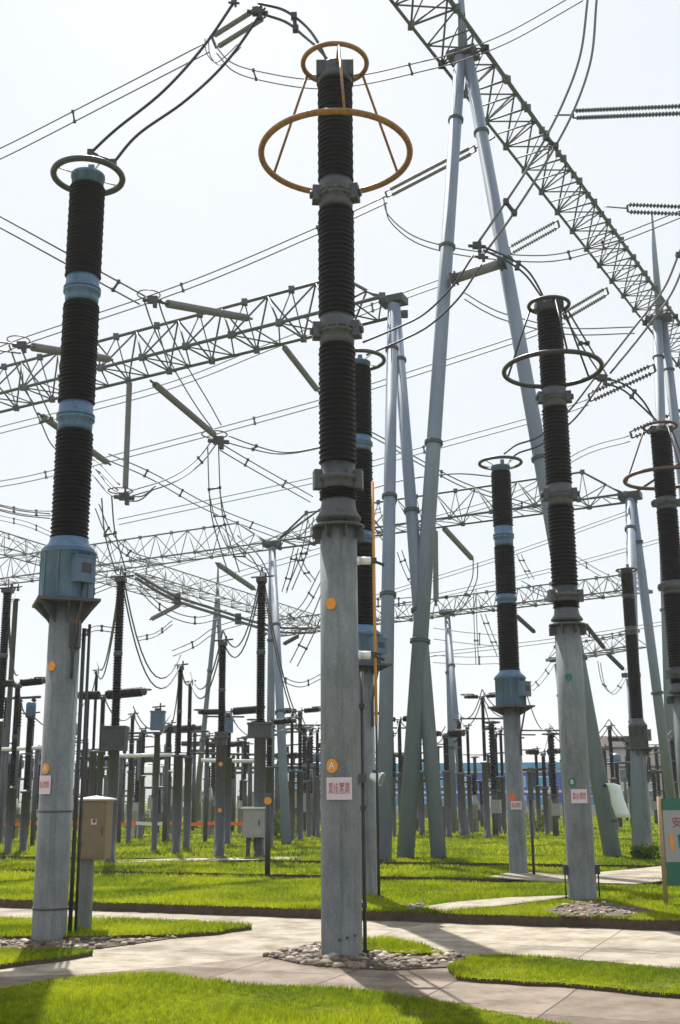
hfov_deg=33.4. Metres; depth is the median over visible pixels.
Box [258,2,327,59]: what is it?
jumper cable
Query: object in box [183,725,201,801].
circuit breaker
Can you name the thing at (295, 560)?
overhead conductor
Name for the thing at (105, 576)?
lattice beam
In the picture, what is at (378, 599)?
overhead conductor
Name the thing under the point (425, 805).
switch frame
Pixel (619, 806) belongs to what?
plastic cover
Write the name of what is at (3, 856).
third lawn
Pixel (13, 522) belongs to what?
overhead conductor
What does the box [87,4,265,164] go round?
jumper cable
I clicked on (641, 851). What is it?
shrub
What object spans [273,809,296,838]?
shrub
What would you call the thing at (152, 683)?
connecting wire
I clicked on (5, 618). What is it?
post insulator
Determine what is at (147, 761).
circuit breaker
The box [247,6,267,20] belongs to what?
line clamp
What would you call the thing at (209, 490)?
overhead conductor
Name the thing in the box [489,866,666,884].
crossing path
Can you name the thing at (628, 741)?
connecting wire
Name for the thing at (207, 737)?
post insulator
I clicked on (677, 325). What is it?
lattice beam
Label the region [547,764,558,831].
post insulator
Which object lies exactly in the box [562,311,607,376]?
jumper cable
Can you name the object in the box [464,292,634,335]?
overhead conductor
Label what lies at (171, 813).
transformer
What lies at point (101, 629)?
overhead conductor
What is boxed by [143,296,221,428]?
overhead conductor
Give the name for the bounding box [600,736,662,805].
office building
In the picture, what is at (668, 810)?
notice board
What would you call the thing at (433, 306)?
jumper cable
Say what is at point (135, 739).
post insulator
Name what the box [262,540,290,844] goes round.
gantry tower
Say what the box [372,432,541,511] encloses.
overhead conductor
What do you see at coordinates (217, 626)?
overhead conductor
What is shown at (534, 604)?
lattice beam
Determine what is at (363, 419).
voltage transformer
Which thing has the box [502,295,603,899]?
surge arrester
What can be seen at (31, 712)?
current transformer
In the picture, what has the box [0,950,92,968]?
lawn patch
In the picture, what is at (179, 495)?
overhead conductor
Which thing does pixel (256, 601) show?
connecting wire
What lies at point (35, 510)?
overhead conductor
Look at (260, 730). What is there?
post insulator
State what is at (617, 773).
frame
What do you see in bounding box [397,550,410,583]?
overhead conductor
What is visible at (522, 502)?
overhead conductor
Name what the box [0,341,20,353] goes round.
overhead conductor
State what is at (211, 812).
transformer
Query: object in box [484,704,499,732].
connecting wire
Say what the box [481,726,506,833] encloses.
circuit breaker
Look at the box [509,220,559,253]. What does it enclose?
insulator string
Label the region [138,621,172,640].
overhead conductor
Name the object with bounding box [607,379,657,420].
jumper cable
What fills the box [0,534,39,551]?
overhead conductor
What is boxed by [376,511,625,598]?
overhead conductor
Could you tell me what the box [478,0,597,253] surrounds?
overhead conductor
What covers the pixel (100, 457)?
insulator string
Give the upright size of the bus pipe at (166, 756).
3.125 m
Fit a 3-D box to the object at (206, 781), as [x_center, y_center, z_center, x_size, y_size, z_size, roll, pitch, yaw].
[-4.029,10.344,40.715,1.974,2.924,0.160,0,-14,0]
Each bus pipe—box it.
[0,746,41,845]
[116,753,172,842]
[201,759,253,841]
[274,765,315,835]
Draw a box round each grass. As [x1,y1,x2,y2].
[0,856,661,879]
[0,914,252,936]
[0,945,92,964]
[362,934,442,953]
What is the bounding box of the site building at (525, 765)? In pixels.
[288,762,594,807]
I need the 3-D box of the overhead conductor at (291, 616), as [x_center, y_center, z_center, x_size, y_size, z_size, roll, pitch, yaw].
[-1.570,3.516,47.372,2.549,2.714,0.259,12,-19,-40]
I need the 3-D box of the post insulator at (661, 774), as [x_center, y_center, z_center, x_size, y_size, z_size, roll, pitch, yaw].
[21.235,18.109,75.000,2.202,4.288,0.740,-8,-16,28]
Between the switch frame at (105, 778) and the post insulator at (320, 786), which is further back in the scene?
the post insulator at (320, 786)
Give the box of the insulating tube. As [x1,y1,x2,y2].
[449,255,506,286]
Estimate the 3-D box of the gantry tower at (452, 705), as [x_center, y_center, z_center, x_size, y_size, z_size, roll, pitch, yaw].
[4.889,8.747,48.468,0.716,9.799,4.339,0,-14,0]
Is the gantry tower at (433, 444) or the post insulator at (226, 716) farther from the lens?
the post insulator at (226, 716)
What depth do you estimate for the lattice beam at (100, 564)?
48.49 m
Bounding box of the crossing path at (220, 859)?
[116,857,297,862]
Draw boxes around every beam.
[0,281,407,412]
[0,521,277,585]
[0,530,200,606]
[126,557,318,629]
[262,469,637,549]
[265,595,454,637]
[389,0,485,63]
[438,13,677,325]
[439,572,652,616]
[545,629,645,661]
[637,462,679,490]
[642,300,679,368]
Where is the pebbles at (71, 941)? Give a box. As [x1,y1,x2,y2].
[0,935,177,949]
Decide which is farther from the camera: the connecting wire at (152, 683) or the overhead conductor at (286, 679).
the overhead conductor at (286, 679)
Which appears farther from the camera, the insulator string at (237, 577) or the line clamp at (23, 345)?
the insulator string at (237, 577)
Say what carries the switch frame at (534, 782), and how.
on the lawn at (148, 835)
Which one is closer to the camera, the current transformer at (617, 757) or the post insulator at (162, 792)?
the current transformer at (617, 757)
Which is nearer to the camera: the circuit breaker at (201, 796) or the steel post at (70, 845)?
the steel post at (70, 845)
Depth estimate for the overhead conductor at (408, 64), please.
32.27 m
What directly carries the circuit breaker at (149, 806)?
on the lawn at (148, 835)
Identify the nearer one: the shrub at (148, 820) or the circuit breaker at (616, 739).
the shrub at (148, 820)
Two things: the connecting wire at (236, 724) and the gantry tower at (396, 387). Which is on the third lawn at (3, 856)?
the gantry tower at (396, 387)
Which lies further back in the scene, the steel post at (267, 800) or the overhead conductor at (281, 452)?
the overhead conductor at (281, 452)
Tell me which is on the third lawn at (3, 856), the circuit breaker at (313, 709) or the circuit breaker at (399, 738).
the circuit breaker at (313, 709)
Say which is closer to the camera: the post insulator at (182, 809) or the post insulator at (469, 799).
the post insulator at (469, 799)
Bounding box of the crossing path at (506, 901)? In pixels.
[422,895,568,911]
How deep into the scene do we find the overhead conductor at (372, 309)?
55.53 m
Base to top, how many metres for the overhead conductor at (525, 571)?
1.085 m
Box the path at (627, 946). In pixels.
[0,907,679,976]
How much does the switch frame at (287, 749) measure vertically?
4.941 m
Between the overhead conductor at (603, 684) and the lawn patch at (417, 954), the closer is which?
the lawn patch at (417, 954)
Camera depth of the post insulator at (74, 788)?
86.23 m
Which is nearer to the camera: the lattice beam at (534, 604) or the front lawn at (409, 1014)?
the front lawn at (409, 1014)
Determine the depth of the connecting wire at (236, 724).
38.49 m
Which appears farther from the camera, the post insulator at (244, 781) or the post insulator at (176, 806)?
the post insulator at (244, 781)
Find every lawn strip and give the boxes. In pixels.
[1,918,251,938]
[449,955,679,998]
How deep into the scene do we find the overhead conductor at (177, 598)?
43.84 m
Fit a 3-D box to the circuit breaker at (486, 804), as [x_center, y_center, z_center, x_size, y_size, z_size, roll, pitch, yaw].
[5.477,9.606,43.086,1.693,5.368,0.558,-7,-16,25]
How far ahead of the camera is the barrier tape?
44.37 m
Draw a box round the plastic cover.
[603,783,630,821]
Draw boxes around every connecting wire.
[7,578,18,684]
[96,565,121,679]
[105,700,132,720]
[121,566,180,688]
[133,706,170,737]
[170,687,177,724]
[190,631,222,698]
[222,567,261,657]
[229,712,247,734]
[261,566,317,736]
[458,689,481,725]
[482,689,502,716]
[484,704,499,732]
[527,697,548,729]
[548,719,608,741]
[609,719,671,754]
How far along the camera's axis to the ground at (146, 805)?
263.77 m
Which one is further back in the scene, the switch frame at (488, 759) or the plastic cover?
the switch frame at (488, 759)
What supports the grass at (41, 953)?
on the lawn patch at (40, 961)
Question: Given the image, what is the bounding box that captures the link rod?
[604,206,625,208]
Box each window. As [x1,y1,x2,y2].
[537,776,548,785]
[619,769,627,783]
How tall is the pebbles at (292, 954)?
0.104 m
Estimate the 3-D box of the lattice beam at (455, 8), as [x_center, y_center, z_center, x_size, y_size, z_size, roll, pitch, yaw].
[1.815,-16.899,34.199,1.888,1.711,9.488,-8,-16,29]
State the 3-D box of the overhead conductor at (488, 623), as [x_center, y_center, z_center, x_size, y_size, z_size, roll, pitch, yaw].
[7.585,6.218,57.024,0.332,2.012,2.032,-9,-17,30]
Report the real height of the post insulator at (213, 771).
4.938 m
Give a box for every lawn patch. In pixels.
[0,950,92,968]
[367,939,440,955]
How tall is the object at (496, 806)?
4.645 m
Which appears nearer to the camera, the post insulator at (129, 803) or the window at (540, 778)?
the post insulator at (129, 803)
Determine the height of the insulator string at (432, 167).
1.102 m
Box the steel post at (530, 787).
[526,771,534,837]
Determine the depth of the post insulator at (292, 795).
40.99 m
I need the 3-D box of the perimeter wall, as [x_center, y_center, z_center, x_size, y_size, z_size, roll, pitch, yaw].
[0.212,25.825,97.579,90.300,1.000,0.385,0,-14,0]
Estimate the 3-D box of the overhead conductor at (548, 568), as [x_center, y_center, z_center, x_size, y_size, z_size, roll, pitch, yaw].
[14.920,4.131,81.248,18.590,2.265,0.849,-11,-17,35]
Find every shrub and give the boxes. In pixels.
[4,818,19,835]
[121,811,151,831]
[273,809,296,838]
[457,809,478,830]
[525,810,543,832]
[630,842,660,859]
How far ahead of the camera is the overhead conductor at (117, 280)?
31.50 m
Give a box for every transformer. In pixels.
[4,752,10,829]
[12,783,20,837]
[18,702,39,851]
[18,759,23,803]
[31,155,125,940]
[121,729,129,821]
[132,780,138,836]
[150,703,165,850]
[170,777,171,833]
[201,767,214,833]
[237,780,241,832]
[310,777,312,832]
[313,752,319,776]
[355,348,391,895]
[478,455,534,872]
[613,753,620,822]
[615,564,653,846]
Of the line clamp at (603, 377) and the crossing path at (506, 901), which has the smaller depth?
the crossing path at (506, 901)
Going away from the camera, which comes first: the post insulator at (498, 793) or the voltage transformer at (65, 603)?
the voltage transformer at (65, 603)
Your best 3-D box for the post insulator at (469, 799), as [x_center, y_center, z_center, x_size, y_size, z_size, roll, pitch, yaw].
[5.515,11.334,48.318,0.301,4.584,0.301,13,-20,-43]
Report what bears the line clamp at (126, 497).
attached to the insulator string at (126, 455)
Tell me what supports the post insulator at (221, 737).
on the third lawn at (3, 856)
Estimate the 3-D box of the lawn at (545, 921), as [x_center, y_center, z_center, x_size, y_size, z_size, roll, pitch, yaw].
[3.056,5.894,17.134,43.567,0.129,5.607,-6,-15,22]
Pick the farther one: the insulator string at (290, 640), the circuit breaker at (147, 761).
the circuit breaker at (147, 761)
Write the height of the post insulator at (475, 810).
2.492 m
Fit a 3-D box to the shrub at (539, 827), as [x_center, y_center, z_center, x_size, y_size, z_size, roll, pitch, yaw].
[8.307,13.138,48.278,2.117,1.112,1.991,0,-14,0]
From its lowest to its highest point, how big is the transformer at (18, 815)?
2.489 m
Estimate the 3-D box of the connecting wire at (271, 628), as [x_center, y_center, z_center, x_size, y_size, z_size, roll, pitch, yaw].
[-1.556,5.473,39.020,0.040,4.080,16.259,-2,-14,4]
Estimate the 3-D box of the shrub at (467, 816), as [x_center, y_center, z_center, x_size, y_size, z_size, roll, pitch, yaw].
[5.428,13.720,50.344,1.803,1.069,1.827,-11,-17,35]
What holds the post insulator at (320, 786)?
on the lawn at (148, 835)
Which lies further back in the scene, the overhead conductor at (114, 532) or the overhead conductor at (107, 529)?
the overhead conductor at (107, 529)
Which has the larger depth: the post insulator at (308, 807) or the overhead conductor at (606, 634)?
the overhead conductor at (606, 634)
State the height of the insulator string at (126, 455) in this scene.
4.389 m
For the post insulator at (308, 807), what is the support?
on the far path
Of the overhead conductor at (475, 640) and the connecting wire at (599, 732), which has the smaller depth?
the connecting wire at (599, 732)
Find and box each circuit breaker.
[4,677,45,852]
[77,687,151,795]
[80,755,108,786]
[127,762,144,803]
[128,759,152,775]
[144,757,163,822]
[160,724,195,805]
[181,741,205,801]
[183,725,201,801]
[192,748,211,820]
[194,706,265,844]
[209,740,243,799]
[247,717,300,846]
[266,752,297,810]
[284,706,320,840]
[294,726,320,836]
[378,716,406,821]
[418,746,425,835]
[436,728,468,837]
[460,692,494,837]
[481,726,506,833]
[522,748,560,834]
[523,767,546,820]
[608,736,630,823]
[648,770,661,823]
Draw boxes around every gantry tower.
[195,567,225,827]
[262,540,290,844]
[376,292,446,860]
[397,0,621,857]
[439,609,468,835]
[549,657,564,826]
[618,490,675,847]
[621,673,628,722]
[647,211,679,781]
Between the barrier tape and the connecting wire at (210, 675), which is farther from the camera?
the barrier tape
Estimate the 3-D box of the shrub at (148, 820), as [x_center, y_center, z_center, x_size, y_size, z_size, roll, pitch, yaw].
[-9.541,14.462,53.008,1.451,1.083,1.753,0,-14,0]
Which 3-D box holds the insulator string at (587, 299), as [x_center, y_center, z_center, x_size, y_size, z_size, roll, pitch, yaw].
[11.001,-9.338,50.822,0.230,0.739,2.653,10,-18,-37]
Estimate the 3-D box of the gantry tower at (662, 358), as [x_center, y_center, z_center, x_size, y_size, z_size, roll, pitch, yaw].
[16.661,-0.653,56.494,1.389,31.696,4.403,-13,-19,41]
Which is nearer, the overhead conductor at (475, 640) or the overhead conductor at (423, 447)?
the overhead conductor at (475, 640)
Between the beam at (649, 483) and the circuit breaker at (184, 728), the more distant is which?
the circuit breaker at (184, 728)
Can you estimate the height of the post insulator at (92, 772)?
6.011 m
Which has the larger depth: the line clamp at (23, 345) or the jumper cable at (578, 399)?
the line clamp at (23, 345)
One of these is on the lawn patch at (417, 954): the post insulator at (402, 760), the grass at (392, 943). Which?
the grass at (392, 943)
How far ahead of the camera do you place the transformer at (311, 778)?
48.99 m
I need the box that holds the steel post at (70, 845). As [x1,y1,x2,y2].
[67,789,73,911]
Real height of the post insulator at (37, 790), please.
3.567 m
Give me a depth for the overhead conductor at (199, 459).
42.24 m
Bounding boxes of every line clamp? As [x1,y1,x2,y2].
[6,335,30,352]
[108,487,134,505]
[137,289,161,307]
[201,430,228,449]
[228,0,239,6]
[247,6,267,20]
[468,241,485,252]
[475,253,487,261]
[595,374,610,385]
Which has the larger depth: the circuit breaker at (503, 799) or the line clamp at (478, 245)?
the circuit breaker at (503, 799)
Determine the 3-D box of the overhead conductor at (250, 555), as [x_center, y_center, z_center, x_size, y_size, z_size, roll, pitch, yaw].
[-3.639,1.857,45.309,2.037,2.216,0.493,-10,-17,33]
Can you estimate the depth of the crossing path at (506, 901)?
16.17 m
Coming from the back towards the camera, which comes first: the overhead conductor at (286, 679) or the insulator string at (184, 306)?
the overhead conductor at (286, 679)
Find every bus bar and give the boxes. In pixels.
[0,696,40,839]
[86,766,107,796]
[128,730,208,830]
[143,786,172,832]
[195,752,253,831]
[456,779,505,826]
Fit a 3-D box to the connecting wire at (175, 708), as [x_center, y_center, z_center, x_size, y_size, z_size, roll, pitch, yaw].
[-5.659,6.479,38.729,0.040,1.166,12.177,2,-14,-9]
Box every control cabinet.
[76,796,116,927]
[241,807,264,856]
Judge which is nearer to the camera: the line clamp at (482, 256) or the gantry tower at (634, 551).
the line clamp at (482, 256)
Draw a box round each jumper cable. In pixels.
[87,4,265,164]
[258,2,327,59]
[362,255,481,355]
[483,246,543,295]
[503,376,602,460]
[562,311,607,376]
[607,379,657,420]
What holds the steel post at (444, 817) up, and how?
on the far path
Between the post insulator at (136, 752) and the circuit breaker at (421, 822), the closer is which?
the circuit breaker at (421, 822)
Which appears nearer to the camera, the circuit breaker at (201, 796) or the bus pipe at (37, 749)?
the bus pipe at (37, 749)
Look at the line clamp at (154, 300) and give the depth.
33.51 m
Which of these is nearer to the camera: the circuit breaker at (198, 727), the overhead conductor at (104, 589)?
the overhead conductor at (104, 589)
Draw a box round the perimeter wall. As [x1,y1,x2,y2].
[19,806,653,817]
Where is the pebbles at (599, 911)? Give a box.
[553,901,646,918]
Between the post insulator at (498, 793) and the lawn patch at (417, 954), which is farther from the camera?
the post insulator at (498, 793)
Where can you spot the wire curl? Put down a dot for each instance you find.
(211, 59)
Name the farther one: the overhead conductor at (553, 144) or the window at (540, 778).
the window at (540, 778)
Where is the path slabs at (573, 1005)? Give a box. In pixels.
[0,956,679,1023]
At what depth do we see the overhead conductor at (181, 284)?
47.86 m
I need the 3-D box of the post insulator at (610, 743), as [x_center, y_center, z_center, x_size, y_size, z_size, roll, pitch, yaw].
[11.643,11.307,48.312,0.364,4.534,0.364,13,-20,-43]
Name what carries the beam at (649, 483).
on the gantry tower at (634, 551)
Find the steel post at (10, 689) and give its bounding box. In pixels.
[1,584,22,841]
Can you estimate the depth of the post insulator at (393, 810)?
43.63 m
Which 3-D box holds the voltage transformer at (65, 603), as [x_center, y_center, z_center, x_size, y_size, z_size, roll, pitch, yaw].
[-3.508,0.097,14.743,1.040,10.302,1.040,0,-14,0]
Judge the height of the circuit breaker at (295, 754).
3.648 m
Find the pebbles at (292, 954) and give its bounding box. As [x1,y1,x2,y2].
[262,941,468,969]
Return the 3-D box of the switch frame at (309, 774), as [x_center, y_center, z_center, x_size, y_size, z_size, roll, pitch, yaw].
[-2.537,13.999,59.432,2.100,4.996,0.430,-6,-15,22]
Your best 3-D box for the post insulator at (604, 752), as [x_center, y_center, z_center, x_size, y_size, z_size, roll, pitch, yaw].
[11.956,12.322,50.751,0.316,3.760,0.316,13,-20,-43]
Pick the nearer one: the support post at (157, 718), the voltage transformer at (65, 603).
the voltage transformer at (65, 603)
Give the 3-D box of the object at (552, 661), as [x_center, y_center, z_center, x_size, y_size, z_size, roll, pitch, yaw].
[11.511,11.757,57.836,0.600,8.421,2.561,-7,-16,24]
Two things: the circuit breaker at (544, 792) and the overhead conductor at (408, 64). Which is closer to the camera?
the overhead conductor at (408, 64)
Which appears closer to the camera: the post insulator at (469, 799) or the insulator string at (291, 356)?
the insulator string at (291, 356)
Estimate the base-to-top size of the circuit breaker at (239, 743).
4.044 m
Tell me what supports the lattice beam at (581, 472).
attached to the gantry tower at (274, 687)
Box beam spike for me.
[277,507,320,539]
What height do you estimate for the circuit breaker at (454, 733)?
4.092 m
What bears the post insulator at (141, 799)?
on the third lawn at (3, 856)
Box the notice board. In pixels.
[656,797,679,904]
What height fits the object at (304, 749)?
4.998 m
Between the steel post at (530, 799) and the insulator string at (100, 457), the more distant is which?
the insulator string at (100, 457)
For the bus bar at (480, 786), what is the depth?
58.06 m
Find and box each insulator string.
[30,343,113,362]
[37,412,111,465]
[122,376,131,491]
[149,379,216,437]
[149,605,179,620]
[161,299,252,321]
[211,5,265,48]
[215,562,255,590]
[282,345,318,392]
[283,634,298,645]
[385,145,476,197]
[433,529,438,605]
[442,527,473,560]
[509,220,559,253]
[517,614,535,632]
[562,287,608,319]
[571,103,679,119]
[586,623,604,648]
[587,364,656,401]
[606,654,624,669]
[626,202,679,215]
[629,409,679,438]
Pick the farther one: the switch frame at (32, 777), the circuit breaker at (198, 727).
the switch frame at (32, 777)
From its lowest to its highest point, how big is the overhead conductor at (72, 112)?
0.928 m
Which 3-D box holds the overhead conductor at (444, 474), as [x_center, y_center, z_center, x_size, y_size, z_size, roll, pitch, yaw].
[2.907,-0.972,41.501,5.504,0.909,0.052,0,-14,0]
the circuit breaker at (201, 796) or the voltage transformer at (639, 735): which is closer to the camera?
the voltage transformer at (639, 735)
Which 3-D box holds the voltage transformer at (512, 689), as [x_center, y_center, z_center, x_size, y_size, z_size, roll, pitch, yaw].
[3.509,3.019,23.535,0.970,8.577,0.970,0,-14,0]
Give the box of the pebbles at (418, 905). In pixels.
[405,900,424,909]
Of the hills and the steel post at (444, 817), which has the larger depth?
the hills
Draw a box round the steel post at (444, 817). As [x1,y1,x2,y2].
[443,807,445,836]
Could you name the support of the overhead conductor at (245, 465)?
attached to the line clamp at (220, 441)
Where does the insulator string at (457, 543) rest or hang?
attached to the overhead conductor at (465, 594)
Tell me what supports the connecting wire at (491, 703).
attached to the circuit breaker at (486, 804)
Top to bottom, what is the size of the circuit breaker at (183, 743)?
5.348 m
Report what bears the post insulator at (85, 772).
on the third lawn at (3, 856)
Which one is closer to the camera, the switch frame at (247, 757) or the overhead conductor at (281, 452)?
the overhead conductor at (281, 452)
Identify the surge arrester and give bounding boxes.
[258,41,412,955]
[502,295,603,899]
[623,420,679,797]
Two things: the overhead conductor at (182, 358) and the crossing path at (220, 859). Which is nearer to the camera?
the crossing path at (220, 859)
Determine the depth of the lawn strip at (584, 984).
9.86 m
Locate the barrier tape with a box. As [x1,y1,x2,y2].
[4,820,296,839]
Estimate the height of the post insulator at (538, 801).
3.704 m
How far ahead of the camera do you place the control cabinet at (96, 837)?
14.43 m
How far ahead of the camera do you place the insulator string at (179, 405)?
41.78 m
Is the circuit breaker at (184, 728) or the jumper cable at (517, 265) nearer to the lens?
the jumper cable at (517, 265)
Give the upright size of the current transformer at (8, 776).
3.847 m
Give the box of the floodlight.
[369,770,384,897]
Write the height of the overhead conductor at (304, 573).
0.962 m
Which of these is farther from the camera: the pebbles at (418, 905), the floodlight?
the floodlight
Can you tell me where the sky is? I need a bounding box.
[0,0,679,777]
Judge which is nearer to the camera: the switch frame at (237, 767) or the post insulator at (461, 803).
the post insulator at (461, 803)
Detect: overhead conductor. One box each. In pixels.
[0,43,208,159]
[0,196,386,353]
[0,216,144,304]
[0,260,493,433]
[0,317,564,486]
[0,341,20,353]
[0,504,50,516]
[0,505,49,518]
[0,515,50,535]
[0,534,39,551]
[8,344,119,490]
[81,625,111,639]
[91,467,155,501]
[94,581,115,594]
[95,504,157,564]
[95,508,380,583]
[101,494,126,573]
[108,454,309,549]
[118,399,588,524]
[126,441,215,495]
[135,572,312,633]
[136,581,226,624]
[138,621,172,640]
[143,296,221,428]
[172,615,256,656]
[183,435,629,591]
[207,445,239,573]
[208,490,268,572]
[214,0,582,88]
[220,445,312,501]
[228,435,318,454]
[231,535,268,575]
[279,570,319,625]
[282,547,298,592]
[283,674,319,686]
[286,517,313,589]
[290,597,319,666]
[295,553,315,581]
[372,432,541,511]
[374,473,490,488]
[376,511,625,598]
[376,597,411,607]
[383,198,679,262]
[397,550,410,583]
[430,621,661,656]
[433,655,498,664]
[434,628,496,645]
[439,538,658,596]
[450,561,477,615]
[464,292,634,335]
[473,590,478,663]
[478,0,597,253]
[480,613,498,656]
[512,495,539,511]
[517,554,533,578]
[521,581,545,596]
[531,662,555,690]
[576,556,620,584]
[586,629,624,639]
[597,660,626,694]
[604,249,679,373]
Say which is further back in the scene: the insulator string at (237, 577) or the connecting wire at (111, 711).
the insulator string at (237, 577)
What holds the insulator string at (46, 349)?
attached to the line clamp at (23, 345)
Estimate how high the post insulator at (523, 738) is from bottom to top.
4.508 m
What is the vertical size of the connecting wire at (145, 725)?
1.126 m
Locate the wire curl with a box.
[204,39,240,65]
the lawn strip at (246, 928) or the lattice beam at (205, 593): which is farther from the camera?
the lattice beam at (205, 593)
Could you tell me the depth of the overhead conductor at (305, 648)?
44.70 m
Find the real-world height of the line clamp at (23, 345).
0.393 m
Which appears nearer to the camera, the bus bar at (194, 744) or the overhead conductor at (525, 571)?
the bus bar at (194, 744)
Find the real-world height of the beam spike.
2.235 m
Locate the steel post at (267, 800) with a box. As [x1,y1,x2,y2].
[264,793,271,876]
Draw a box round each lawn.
[0,837,660,868]
[0,873,679,930]
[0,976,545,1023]
[19,818,657,839]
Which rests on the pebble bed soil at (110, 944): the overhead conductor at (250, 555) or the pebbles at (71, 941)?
the pebbles at (71, 941)
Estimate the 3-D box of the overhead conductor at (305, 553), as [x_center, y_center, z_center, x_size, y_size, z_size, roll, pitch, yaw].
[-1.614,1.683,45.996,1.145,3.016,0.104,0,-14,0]
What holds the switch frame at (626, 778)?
on the lawn at (148, 835)
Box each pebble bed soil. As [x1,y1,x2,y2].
[0,937,178,949]
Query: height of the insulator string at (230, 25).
0.793 m
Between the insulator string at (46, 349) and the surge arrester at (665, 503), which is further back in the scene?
the insulator string at (46, 349)
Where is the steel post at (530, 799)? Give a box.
[527,797,534,874]
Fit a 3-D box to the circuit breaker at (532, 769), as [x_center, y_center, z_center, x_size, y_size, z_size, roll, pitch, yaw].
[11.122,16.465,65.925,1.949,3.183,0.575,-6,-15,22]
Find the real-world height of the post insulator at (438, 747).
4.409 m
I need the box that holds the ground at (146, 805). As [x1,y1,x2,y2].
[19,802,653,817]
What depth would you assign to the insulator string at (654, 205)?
48.88 m
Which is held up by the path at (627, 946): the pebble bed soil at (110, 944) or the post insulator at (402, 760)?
the pebble bed soil at (110, 944)
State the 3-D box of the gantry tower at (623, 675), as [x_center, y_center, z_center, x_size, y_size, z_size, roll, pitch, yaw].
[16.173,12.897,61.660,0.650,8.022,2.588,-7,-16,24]
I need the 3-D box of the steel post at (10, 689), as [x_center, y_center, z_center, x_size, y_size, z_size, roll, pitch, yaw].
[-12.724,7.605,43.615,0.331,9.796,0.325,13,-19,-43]
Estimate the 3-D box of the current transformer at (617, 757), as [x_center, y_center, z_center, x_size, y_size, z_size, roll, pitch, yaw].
[15.709,15.599,64.058,0.600,3.874,0.600,-8,-16,26]
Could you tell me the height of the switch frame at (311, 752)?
4.569 m
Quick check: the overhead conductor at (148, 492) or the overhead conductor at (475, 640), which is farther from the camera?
the overhead conductor at (475, 640)
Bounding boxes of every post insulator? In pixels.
[0,584,20,765]
[20,761,40,828]
[29,768,33,821]
[72,761,75,819]
[83,700,89,797]
[88,669,98,796]
[100,572,133,862]
[124,735,148,814]
[125,711,138,841]
[133,735,145,803]
[137,727,149,837]
[148,764,172,821]
[160,752,194,829]
[165,720,175,839]
[171,661,187,853]
[183,680,195,849]
[192,735,215,827]
[202,731,212,836]
[204,716,243,757]
[213,636,232,857]
[240,743,253,779]
[241,735,247,835]
[247,573,273,856]
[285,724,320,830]
[288,710,296,840]
[305,734,311,836]
[313,747,320,824]
[392,731,396,837]
[393,727,417,830]
[394,752,403,772]
[437,744,443,806]
[453,716,466,836]
[462,754,482,807]
[463,723,472,833]
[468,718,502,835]
[471,774,479,831]
[494,731,500,833]
[497,734,534,810]
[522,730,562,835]
[533,746,541,830]
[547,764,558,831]
[602,744,608,776]
[604,723,618,830]
[649,744,661,797]
[649,753,663,794]
[668,734,678,797]
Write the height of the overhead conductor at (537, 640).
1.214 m
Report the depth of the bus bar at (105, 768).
48.64 m
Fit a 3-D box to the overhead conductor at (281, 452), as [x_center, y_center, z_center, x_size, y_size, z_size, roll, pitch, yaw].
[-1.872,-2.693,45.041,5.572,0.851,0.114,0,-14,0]
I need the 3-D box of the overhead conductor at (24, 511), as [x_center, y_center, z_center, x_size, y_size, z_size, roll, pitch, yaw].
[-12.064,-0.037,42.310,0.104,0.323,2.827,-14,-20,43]
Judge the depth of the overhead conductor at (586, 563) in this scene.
63.74 m
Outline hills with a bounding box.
[10,764,274,803]
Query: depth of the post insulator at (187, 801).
35.06 m
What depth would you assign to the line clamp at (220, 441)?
44.97 m
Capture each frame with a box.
[17,752,40,811]
[22,756,34,820]
[77,748,107,822]
[144,745,163,821]
[234,737,253,821]
[235,742,253,807]
[274,730,309,807]
[275,726,316,831]
[286,744,312,779]
[393,752,427,817]
[486,752,506,810]
[532,769,559,816]
[607,761,630,826]
[622,755,652,820]
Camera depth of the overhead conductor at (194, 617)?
47.44 m
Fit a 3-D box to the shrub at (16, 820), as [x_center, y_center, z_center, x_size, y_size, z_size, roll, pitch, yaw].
[-13.551,12.618,45.665,1.426,1.115,1.452,0,-14,0]
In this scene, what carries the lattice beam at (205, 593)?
attached to the lattice beam at (100, 564)
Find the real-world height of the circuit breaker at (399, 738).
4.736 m
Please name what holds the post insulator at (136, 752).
on the lawn at (148, 835)
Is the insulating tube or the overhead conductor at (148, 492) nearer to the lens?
the insulating tube
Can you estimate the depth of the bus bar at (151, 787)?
52.30 m
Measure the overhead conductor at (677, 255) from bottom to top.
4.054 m
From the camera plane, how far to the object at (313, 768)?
46.59 m

